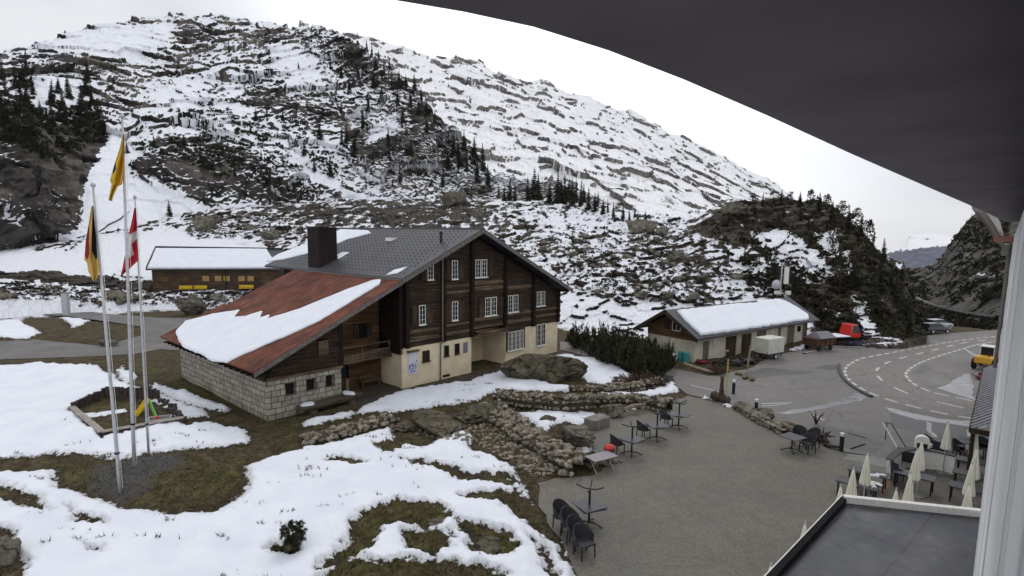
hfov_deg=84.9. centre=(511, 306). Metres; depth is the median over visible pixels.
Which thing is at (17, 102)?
spruce tree
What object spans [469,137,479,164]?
spruce tree
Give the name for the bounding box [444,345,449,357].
window
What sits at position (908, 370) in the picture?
edge marking
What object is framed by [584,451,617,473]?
camping table
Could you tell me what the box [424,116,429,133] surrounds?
spruce tree
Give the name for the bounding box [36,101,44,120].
spruce tree
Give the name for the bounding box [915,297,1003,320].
retaining wall
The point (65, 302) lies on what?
grey pillar
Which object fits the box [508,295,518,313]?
window
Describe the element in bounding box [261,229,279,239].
boulder
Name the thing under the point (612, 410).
boulder
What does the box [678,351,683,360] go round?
barrel
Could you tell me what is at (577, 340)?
mountain pine
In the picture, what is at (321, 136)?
spruce tree
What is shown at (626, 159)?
snow mountain
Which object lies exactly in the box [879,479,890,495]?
plank step
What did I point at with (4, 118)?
spruce tree
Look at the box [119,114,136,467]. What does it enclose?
flagpole
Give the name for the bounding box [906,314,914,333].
spruce tree
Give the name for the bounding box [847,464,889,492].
terrace table
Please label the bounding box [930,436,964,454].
terrace table
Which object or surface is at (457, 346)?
window
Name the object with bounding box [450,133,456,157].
spruce tree
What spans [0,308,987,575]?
ground
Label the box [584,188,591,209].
spruce tree
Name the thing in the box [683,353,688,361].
barrel
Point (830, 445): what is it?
edge log
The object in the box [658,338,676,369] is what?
mountain pine
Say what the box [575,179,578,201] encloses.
spruce tree
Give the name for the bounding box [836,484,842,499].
parasol
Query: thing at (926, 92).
lodge
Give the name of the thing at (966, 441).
terrace table
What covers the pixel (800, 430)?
wicker chair
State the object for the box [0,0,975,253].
sky
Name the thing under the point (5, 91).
spruce tree
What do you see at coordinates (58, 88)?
spruce tree
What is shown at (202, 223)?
boulder
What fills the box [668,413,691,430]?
garden table
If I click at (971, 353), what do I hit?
meltwater
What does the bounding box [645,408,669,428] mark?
garden table
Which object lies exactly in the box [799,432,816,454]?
wicker chair
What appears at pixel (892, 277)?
spruce tree
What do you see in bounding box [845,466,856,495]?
parasol
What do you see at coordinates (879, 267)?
spruce tree
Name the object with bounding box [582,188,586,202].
spruce tree
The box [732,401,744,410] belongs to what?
boulder
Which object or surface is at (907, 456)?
wicker chair
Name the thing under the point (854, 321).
spruce tree
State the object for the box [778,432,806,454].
garden table
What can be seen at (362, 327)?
window
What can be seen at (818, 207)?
spruce tree
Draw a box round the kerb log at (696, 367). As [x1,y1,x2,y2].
[682,362,713,374]
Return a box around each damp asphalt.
[742,368,813,379]
[808,426,884,453]
[815,365,836,369]
[889,412,986,437]
[915,365,929,373]
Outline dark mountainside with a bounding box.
[906,214,1018,329]
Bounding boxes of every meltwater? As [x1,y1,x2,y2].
[762,403,787,406]
[775,392,865,413]
[886,407,990,427]
[926,421,937,436]
[937,373,975,399]
[965,348,976,355]
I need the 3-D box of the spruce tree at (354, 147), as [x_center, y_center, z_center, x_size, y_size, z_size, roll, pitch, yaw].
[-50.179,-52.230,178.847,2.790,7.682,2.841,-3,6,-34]
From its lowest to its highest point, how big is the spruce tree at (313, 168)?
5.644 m
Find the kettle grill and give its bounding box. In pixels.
[604,443,614,461]
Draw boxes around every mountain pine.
[564,320,591,348]
[580,319,609,356]
[594,332,627,365]
[602,321,640,348]
[612,326,645,370]
[627,337,658,373]
[638,334,659,353]
[645,344,671,375]
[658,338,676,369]
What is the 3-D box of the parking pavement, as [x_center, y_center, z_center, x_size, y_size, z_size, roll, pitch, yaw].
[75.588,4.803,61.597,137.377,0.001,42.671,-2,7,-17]
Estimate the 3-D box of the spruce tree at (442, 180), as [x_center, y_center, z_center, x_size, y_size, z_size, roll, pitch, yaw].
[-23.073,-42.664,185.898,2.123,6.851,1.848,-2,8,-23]
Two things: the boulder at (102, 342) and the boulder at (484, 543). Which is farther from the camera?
the boulder at (102, 342)
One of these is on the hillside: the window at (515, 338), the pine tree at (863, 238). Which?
the pine tree at (863, 238)
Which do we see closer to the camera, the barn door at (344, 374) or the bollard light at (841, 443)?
the bollard light at (841, 443)
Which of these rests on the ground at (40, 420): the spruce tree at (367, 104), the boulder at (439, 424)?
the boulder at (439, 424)
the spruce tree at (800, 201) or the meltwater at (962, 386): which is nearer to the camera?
the meltwater at (962, 386)
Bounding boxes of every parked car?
[920,322,950,333]
[924,318,953,327]
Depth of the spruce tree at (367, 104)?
207.06 m
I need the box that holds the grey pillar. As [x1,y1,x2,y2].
[60,292,70,314]
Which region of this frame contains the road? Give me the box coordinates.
[838,334,1001,419]
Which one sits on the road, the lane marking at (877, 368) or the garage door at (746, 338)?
the lane marking at (877, 368)
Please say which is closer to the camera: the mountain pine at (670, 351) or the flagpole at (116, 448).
the flagpole at (116, 448)
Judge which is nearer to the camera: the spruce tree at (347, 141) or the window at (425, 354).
the window at (425, 354)
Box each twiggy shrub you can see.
[611,373,637,382]
[628,369,669,387]
[706,365,728,374]
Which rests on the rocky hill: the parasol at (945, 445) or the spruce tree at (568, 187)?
the spruce tree at (568, 187)
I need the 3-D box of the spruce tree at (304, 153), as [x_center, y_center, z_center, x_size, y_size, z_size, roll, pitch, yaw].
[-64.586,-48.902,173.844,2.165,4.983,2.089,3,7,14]
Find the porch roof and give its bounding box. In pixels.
[965,363,997,477]
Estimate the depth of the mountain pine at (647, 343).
54.87 m
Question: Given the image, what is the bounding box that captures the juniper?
[270,544,298,554]
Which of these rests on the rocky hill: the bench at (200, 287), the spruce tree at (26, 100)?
the spruce tree at (26, 100)
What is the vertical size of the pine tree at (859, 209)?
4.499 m
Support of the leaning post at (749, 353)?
on the parking pavement
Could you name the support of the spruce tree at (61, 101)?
on the rocky hill
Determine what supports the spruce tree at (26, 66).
on the rocky hill
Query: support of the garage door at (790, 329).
in the garage
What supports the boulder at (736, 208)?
on the hillside
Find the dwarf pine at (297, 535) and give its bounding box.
[279,519,307,552]
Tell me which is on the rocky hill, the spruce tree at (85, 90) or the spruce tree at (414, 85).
the spruce tree at (85, 90)
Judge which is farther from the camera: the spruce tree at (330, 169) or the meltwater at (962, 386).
the spruce tree at (330, 169)
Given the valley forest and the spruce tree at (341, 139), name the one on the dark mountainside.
the valley forest
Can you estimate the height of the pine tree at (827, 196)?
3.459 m
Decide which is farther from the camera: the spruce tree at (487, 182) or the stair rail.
the spruce tree at (487, 182)
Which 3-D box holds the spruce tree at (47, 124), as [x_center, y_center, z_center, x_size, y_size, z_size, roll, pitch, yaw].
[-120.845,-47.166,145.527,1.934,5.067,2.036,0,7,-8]
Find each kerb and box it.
[803,346,865,353]
[837,363,872,396]
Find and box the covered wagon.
[802,331,836,350]
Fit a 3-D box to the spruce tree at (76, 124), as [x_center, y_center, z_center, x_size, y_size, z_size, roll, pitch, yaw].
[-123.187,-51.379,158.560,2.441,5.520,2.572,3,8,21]
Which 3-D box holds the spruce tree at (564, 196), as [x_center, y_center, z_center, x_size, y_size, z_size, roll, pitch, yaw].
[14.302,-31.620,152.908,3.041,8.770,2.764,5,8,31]
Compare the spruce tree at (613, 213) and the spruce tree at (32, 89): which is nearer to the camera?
the spruce tree at (613, 213)
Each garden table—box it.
[571,480,607,513]
[576,506,606,527]
[618,420,644,443]
[621,440,645,457]
[644,421,669,442]
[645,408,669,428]
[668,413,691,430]
[670,398,687,417]
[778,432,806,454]
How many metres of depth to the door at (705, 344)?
53.28 m
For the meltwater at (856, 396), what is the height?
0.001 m
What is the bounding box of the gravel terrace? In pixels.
[538,395,983,575]
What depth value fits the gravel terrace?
25.28 m
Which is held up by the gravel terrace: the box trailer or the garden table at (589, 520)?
the garden table at (589, 520)
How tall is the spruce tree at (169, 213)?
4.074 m
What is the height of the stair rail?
1.033 m
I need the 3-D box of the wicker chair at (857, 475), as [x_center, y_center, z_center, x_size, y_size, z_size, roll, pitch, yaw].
[15.957,8.044,25.551,0.734,1.069,0.810,-4,9,-36]
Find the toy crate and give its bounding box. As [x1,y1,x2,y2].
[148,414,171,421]
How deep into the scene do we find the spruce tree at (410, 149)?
183.37 m
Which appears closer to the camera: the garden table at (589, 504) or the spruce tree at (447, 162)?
the garden table at (589, 504)
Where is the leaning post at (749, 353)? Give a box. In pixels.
[747,346,751,368]
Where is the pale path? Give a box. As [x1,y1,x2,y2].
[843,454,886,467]
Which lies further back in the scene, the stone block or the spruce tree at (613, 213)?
the spruce tree at (613, 213)
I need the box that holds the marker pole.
[725,360,728,395]
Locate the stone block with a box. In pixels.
[584,413,609,430]
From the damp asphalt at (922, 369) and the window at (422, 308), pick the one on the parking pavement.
the damp asphalt at (922, 369)
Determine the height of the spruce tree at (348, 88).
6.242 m
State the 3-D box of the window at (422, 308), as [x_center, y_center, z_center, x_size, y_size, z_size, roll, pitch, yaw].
[-6.846,0.695,42.844,0.150,1.570,0.740,7,10,41]
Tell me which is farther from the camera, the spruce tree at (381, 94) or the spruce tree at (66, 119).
the spruce tree at (381, 94)
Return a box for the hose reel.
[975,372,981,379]
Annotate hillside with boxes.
[0,197,926,348]
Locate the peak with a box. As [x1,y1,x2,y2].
[887,234,952,267]
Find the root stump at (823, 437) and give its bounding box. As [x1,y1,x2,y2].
[818,428,835,443]
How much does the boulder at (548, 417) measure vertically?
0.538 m
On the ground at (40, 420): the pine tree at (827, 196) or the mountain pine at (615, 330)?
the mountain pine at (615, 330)
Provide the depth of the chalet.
43.09 m
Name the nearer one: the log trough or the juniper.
the juniper
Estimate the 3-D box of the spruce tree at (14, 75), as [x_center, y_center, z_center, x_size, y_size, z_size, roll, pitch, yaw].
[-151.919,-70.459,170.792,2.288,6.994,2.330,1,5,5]
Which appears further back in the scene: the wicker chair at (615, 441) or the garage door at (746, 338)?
the garage door at (746, 338)
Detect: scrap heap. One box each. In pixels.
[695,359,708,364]
[712,354,764,368]
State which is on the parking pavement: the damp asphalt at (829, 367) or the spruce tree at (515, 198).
the damp asphalt at (829, 367)
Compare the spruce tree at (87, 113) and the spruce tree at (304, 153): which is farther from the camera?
the spruce tree at (304, 153)
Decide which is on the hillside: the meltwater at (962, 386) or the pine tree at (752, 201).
the pine tree at (752, 201)
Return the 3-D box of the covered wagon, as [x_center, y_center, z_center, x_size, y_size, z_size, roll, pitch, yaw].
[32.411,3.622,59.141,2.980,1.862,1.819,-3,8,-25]
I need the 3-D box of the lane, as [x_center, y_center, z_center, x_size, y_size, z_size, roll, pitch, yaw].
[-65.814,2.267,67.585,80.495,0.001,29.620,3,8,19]
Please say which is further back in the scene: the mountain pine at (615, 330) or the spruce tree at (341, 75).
the spruce tree at (341, 75)
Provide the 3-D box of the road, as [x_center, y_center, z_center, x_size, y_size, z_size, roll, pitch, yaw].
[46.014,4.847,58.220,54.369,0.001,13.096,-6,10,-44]
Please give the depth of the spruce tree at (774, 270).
78.67 m
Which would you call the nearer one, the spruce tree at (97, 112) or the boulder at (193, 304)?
the boulder at (193, 304)
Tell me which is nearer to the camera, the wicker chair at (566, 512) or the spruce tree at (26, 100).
the wicker chair at (566, 512)
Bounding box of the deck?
[857,460,985,507]
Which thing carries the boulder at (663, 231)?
on the hillside
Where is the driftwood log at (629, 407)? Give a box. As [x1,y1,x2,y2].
[624,403,645,412]
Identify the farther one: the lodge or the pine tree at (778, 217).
the pine tree at (778, 217)
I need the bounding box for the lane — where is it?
[0,312,193,358]
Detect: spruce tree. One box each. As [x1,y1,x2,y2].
[0,58,5,79]
[0,90,6,110]
[0,106,9,124]
[2,74,8,96]
[11,63,17,84]
[12,90,22,116]
[16,73,22,101]
[17,62,29,88]
[21,82,36,110]
[23,49,29,75]
[28,72,36,94]
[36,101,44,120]
[45,80,57,106]
[45,116,51,132]
[49,105,56,123]
[55,78,63,92]
[58,92,69,115]
[62,98,69,125]
[64,75,73,98]
[73,95,84,116]
[73,115,81,132]
[78,84,85,108]
[79,70,89,95]
[83,104,90,126]
[84,57,91,82]
[89,83,93,101]
[95,103,100,117]
[166,200,172,215]
[253,110,257,120]
[301,142,306,155]
[312,154,316,171]
[315,123,323,140]
[328,158,332,176]
[338,64,344,77]
[339,125,342,151]
[343,123,349,143]
[347,80,351,93]
[351,130,357,154]
[356,69,360,79]
[360,106,364,127]
[365,94,369,109]
[369,155,374,172]
[370,69,375,88]
[372,54,378,70]
[379,83,384,102]
[382,59,386,75]
[386,130,390,146]
[386,149,394,173]
[398,160,401,182]
[399,106,404,122]
[403,145,412,171]
[408,88,413,107]
[408,139,413,155]
[412,74,416,90]
[416,98,420,114]
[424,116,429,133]
[440,169,444,186]
[444,149,451,170]
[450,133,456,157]
[456,142,463,166]
[459,132,467,150]
[464,150,468,171]
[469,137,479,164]
[474,159,480,182]
[479,143,486,172]
[485,165,490,184]
[504,177,512,200]
[512,184,516,200]
[525,177,531,201]
[529,167,539,200]
[536,175,543,200]
[544,184,553,203]
[551,173,562,203]
[560,176,568,203]
[566,180,570,199]
[567,178,576,206]
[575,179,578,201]
[577,180,583,205]
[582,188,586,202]
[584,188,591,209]
[589,194,598,211]
[600,198,605,214]
[611,202,615,217]
[620,207,624,219]
[767,252,779,281]
[779,191,785,204]
[795,191,803,206]
[798,205,802,219]
[816,193,822,211]
[829,200,835,219]
[846,207,850,226]
[847,257,858,289]
[851,307,857,323]
[857,215,866,236]
[869,230,874,253]
[876,264,887,288]
[877,253,882,269]
[879,238,888,261]
[888,268,894,287]
[890,275,900,298]
[898,265,904,279]
[898,284,907,316]
[902,294,914,321]
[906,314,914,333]
[910,281,915,299]
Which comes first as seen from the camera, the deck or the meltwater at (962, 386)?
the deck
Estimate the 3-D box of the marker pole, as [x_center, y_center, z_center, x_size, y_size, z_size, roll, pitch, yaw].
[15.482,5.260,40.312,0.092,2.900,0.092,4,8,22]
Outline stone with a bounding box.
[611,459,618,463]
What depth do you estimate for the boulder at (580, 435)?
30.81 m
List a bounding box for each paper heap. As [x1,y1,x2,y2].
[870,473,885,477]
[871,481,882,488]
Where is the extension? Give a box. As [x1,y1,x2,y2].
[764,494,980,575]
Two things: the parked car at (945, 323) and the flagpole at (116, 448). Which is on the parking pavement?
the parked car at (945, 323)
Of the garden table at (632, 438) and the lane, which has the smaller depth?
the garden table at (632, 438)
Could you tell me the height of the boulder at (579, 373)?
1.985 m
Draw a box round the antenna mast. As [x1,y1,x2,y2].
[772,262,790,296]
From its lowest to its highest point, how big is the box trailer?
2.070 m
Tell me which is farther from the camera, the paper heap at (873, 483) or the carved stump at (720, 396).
the carved stump at (720, 396)
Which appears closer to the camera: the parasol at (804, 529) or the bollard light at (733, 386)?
the parasol at (804, 529)
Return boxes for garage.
[634,297,820,362]
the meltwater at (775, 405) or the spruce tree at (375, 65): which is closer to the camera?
the meltwater at (775, 405)
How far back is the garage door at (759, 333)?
58.76 m
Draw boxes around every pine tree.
[748,193,757,205]
[763,203,773,216]
[768,191,778,204]
[772,213,785,229]
[786,191,793,206]
[805,189,815,206]
[821,194,832,211]
[823,244,839,266]
[823,304,840,324]
[827,224,841,245]
[828,258,851,288]
[831,200,851,223]
[836,242,862,263]
[847,207,864,230]
[847,236,870,262]
[857,241,878,266]
[858,219,875,243]
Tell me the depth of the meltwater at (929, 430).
34.44 m
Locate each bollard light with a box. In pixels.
[732,380,735,393]
[754,399,758,408]
[839,432,844,451]
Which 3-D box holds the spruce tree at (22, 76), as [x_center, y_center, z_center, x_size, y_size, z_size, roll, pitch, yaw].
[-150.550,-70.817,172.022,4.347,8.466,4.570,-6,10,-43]
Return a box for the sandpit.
[68,386,183,435]
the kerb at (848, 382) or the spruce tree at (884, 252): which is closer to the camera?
the kerb at (848, 382)
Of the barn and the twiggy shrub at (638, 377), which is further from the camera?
the barn
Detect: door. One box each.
[341,364,350,389]
[702,341,707,358]
[725,335,735,356]
[741,333,750,352]
[757,330,764,336]
[786,325,793,343]
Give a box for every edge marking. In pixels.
[844,336,995,418]
[905,340,1000,400]
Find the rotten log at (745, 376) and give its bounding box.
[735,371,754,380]
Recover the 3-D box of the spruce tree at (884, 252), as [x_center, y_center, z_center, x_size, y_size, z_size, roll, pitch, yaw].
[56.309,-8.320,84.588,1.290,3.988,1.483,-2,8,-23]
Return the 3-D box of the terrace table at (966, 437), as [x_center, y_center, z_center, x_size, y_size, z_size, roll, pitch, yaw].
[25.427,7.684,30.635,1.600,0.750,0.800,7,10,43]
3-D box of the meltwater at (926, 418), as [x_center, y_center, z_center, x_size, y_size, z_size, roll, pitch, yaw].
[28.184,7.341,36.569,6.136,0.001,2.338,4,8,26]
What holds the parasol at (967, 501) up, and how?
on the gravel terrace
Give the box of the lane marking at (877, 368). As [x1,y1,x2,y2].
[875,338,1000,407]
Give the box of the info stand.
[914,435,929,448]
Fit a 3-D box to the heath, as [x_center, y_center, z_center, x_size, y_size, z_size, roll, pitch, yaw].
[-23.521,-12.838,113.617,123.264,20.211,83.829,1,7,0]
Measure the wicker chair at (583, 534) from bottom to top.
1.069 m
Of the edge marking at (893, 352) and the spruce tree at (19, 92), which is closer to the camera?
the edge marking at (893, 352)
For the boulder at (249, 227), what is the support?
on the hillside
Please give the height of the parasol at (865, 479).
2.680 m
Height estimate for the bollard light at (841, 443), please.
1.065 m
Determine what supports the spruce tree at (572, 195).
on the hillside
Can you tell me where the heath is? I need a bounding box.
[0,205,795,306]
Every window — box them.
[359,323,367,338]
[418,305,426,325]
[421,350,430,362]
[427,265,434,280]
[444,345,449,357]
[451,301,458,321]
[452,260,458,279]
[454,343,459,354]
[475,259,488,278]
[484,297,497,316]
[507,330,524,352]
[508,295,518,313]
[510,264,514,274]
[535,323,546,346]
[536,291,545,306]
[672,321,680,331]
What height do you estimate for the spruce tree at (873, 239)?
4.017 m
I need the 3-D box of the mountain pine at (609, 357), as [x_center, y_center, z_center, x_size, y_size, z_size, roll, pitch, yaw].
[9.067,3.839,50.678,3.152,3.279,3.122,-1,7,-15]
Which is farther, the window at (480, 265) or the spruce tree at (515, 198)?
the spruce tree at (515, 198)
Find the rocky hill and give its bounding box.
[0,11,610,249]
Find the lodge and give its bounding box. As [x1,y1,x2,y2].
[398,0,1023,575]
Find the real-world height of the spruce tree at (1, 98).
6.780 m
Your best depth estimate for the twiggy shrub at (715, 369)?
47.81 m
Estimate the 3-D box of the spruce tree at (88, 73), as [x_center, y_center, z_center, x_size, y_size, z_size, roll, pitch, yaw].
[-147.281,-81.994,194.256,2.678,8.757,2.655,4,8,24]
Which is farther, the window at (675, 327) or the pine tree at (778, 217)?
the pine tree at (778, 217)
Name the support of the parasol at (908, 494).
on the gravel terrace
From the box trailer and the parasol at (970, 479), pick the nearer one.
the parasol at (970, 479)
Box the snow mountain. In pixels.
[299,20,794,218]
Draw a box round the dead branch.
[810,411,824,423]
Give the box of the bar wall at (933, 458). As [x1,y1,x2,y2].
[885,447,956,478]
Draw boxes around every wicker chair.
[552,498,569,532]
[560,506,579,541]
[566,514,587,551]
[573,523,595,561]
[610,434,624,454]
[636,420,650,438]
[660,410,672,426]
[792,425,807,447]
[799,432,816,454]
[803,427,820,448]
[855,472,872,496]
[890,459,907,483]
[901,451,914,464]
[930,440,947,451]
[952,438,967,455]
[978,436,988,458]
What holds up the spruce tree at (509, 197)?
on the hillside
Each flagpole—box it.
[90,183,122,492]
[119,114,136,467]
[133,195,150,454]
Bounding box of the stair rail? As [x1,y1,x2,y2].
[882,422,905,447]
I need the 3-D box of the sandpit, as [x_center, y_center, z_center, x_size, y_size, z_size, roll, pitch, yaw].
[-24.240,6.513,35.172,9.412,1.305,4.719,7,9,40]
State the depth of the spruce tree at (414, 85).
862.45 m
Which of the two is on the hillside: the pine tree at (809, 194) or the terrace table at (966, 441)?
the pine tree at (809, 194)
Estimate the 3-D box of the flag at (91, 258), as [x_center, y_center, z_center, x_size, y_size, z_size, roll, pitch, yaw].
[-17.012,-2.523,22.586,0.458,3.035,0.313,-5,9,-38]
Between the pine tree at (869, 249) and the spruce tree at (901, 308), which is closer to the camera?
the spruce tree at (901, 308)
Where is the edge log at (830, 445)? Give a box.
[823,442,838,448]
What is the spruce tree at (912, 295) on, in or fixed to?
on the hillside
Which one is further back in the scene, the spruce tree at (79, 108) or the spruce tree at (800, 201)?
the spruce tree at (79, 108)
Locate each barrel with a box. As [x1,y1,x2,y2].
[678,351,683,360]
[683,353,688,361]
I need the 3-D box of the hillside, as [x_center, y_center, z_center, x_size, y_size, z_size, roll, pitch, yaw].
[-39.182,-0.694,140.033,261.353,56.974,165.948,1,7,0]
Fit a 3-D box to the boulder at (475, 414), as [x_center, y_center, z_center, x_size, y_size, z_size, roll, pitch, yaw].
[-1.866,6.748,34.981,4.136,1.437,2.885,-4,8,-31]
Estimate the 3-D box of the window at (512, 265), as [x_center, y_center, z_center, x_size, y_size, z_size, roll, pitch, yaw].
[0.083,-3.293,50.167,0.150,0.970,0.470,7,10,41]
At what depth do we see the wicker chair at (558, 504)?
22.40 m
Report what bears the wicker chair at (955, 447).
on the gravel terrace
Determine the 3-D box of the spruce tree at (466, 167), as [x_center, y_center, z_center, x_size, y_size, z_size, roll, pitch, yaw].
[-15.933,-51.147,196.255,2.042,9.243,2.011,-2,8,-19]
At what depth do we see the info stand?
28.83 m
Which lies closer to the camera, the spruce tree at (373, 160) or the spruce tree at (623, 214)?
the spruce tree at (623, 214)
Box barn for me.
[146,246,283,291]
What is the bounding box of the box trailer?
[754,335,784,358]
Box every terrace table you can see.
[835,475,878,497]
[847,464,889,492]
[893,468,936,495]
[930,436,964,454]
[937,434,969,444]
[948,480,982,500]
[952,467,984,480]
[956,455,985,467]
[959,435,987,444]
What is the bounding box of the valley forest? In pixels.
[906,217,1011,329]
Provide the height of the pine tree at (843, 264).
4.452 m
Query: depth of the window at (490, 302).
48.46 m
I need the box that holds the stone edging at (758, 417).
[733,402,788,433]
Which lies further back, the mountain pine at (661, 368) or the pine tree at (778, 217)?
the pine tree at (778, 217)
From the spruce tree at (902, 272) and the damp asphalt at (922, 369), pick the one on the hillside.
the spruce tree at (902, 272)
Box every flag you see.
[84,206,98,280]
[108,134,124,200]
[121,208,137,275]
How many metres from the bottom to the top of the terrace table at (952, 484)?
0.750 m
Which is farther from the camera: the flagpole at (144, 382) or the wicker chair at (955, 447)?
the wicker chair at (955, 447)
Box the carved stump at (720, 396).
[710,376,730,402]
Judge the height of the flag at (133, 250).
3.230 m
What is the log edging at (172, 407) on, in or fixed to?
on the ground at (40, 420)
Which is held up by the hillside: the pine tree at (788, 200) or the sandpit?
the pine tree at (788, 200)
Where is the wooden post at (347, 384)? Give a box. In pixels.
[346,379,348,390]
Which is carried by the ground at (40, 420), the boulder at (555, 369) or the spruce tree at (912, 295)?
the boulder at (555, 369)
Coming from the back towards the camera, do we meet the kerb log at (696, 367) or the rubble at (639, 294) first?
the rubble at (639, 294)
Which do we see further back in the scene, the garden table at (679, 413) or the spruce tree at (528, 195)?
the spruce tree at (528, 195)
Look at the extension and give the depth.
16.50 m
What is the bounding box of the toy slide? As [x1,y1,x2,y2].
[134,398,156,415]
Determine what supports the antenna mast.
on the hillside
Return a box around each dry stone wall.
[299,412,399,445]
[479,398,594,477]
[492,388,595,412]
[568,377,665,393]
[592,392,673,412]
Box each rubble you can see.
[0,207,743,304]
[415,412,558,476]
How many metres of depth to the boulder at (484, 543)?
20.27 m
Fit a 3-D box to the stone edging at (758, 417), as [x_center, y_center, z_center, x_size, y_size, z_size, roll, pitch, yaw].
[15.800,7.052,35.801,1.260,0.676,5.530,0,7,-9]
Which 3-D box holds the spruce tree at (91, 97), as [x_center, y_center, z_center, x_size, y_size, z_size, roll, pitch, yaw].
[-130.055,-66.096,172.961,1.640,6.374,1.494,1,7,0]
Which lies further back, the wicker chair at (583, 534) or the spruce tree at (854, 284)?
the spruce tree at (854, 284)
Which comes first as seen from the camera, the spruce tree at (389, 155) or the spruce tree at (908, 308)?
the spruce tree at (908, 308)
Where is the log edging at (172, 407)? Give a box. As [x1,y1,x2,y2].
[157,398,186,422]
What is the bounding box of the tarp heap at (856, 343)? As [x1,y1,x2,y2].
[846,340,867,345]
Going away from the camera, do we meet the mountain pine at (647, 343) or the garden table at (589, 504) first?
the garden table at (589, 504)
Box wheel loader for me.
[971,344,998,367]
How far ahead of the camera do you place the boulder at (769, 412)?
36.09 m
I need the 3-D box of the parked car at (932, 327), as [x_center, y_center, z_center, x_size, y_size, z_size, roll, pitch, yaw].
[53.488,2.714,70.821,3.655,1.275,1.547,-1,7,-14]
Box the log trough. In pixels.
[296,390,361,413]
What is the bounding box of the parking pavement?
[560,330,1001,459]
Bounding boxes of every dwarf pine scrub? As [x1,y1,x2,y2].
[0,32,495,196]
[709,196,929,337]
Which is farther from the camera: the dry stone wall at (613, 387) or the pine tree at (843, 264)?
the pine tree at (843, 264)
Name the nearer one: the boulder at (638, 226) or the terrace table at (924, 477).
the terrace table at (924, 477)
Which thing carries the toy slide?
on the sandpit
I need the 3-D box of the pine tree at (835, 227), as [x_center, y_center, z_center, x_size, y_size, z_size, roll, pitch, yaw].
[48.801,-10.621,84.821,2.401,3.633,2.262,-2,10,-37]
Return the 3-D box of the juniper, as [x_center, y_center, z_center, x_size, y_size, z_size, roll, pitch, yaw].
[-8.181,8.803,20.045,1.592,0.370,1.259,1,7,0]
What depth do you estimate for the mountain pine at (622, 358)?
48.52 m
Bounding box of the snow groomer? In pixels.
[832,323,868,345]
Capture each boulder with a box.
[0,535,21,567]
[99,338,118,345]
[104,290,126,299]
[175,294,206,314]
[191,215,217,231]
[242,223,259,230]
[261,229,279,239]
[394,409,473,437]
[425,516,446,525]
[439,191,467,205]
[450,401,497,424]
[472,534,499,554]
[498,353,587,383]
[539,415,556,420]
[555,424,595,447]
[566,358,587,379]
[604,404,623,417]
[626,219,656,233]
[655,226,668,236]
[666,250,687,264]
[721,201,749,215]
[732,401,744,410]
[756,408,774,418]
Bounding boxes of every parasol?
[800,521,806,536]
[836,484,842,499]
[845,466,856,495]
[859,452,870,495]
[892,487,897,499]
[902,471,913,501]
[908,448,920,490]
[913,439,926,499]
[934,421,951,475]
[960,427,980,481]
[961,447,979,507]
[961,483,971,507]
[962,461,974,496]
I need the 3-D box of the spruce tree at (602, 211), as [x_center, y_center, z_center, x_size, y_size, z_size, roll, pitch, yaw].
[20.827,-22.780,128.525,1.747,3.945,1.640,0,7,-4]
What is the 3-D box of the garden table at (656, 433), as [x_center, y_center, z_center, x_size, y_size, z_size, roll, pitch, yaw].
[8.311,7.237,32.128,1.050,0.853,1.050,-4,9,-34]
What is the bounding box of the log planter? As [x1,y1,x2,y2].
[781,420,809,431]
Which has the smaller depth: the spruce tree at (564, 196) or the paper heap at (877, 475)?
the paper heap at (877, 475)
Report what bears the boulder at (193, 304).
on the ground at (40, 420)
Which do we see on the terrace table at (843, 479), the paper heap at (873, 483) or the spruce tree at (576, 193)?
the paper heap at (873, 483)
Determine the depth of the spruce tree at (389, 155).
179.01 m
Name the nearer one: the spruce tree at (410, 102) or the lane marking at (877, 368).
the lane marking at (877, 368)
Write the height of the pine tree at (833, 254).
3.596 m
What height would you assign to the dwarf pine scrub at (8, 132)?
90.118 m
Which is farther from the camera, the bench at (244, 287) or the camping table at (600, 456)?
the bench at (244, 287)
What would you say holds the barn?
on the hillside
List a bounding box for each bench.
[179,285,193,291]
[192,285,206,291]
[239,285,253,295]
[359,373,379,387]
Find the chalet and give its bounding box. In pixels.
[160,226,572,421]
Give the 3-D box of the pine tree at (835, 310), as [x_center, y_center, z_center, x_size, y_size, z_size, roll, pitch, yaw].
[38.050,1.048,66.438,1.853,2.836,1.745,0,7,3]
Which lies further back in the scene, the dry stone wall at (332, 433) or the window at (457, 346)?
the window at (457, 346)
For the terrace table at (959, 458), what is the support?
on the deck
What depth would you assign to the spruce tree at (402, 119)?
199.34 m
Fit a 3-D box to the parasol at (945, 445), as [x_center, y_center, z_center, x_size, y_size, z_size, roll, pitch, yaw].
[21.560,7.012,27.855,0.600,2.680,0.600,3,7,17]

